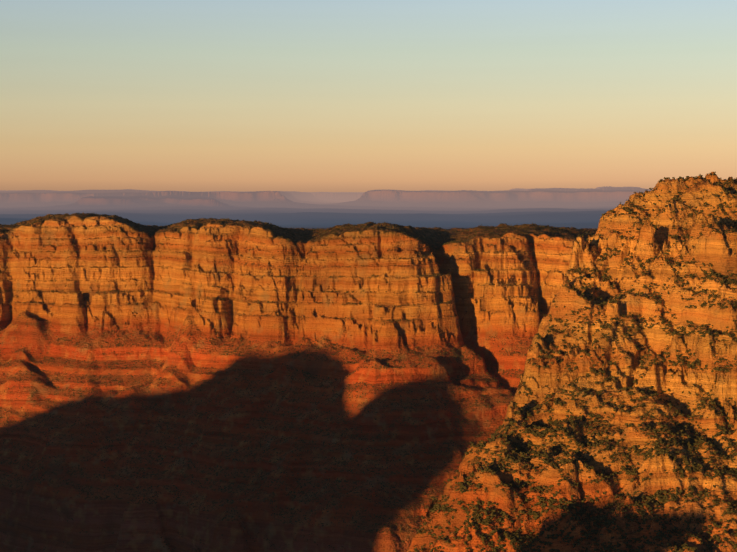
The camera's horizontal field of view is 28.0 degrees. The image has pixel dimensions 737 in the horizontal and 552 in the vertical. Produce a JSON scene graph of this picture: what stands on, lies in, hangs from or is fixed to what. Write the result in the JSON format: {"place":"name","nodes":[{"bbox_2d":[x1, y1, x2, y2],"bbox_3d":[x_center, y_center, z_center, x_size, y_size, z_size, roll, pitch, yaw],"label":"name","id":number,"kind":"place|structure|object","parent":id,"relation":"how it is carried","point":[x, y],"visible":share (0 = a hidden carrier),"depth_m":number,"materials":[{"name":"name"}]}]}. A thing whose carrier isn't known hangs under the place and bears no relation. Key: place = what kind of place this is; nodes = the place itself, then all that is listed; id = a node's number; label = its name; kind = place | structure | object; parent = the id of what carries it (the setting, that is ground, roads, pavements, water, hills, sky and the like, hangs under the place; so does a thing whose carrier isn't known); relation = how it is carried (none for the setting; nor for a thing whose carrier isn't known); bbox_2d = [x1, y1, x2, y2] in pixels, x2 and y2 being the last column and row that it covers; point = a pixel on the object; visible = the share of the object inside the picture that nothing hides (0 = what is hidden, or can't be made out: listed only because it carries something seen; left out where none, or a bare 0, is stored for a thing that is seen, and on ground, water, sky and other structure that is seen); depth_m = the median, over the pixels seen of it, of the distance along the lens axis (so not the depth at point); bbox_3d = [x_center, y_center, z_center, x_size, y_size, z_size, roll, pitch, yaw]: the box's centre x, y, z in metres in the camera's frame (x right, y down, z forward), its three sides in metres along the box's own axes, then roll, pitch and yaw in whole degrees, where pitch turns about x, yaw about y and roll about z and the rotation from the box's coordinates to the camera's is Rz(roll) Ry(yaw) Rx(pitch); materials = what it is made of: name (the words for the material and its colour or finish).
{"place":"outdoors","nodes":[
{"label":"outdoors","id":0,"kind":"place"},
{"bbox_2d":[0,186,652,228],"bbox_3d":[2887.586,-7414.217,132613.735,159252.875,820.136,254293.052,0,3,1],"label":"mesas","id":1,"kind":"structure","parent":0,"point":[580,208],"depth_m":44692.73,"materials":[{"name":"stone"}]},
{"bbox_2d":[0,172,736,551],"bbox_3d":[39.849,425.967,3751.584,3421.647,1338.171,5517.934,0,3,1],"label":"canyon terrain","id":2,"kind":"structure","parent":0,"point":[32,518],"depth_m":2851.12,"materials":[{"name":"orange stone"}]},
{"bbox_2d":[0,172,736,551],"bbox_3d":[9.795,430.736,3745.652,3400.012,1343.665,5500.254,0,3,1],"label":"scrub vegetation","id":3,"kind":"object","parent":2,"relation":"on","point":[536,452],"visible":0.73,"depth_m":1746.67,"materials":[{"name":"green plant"}]},
{"bbox_2d":[0,0,736,191],"label":"sky","id":4,"kind":"structure","parent":0,"point":[155,95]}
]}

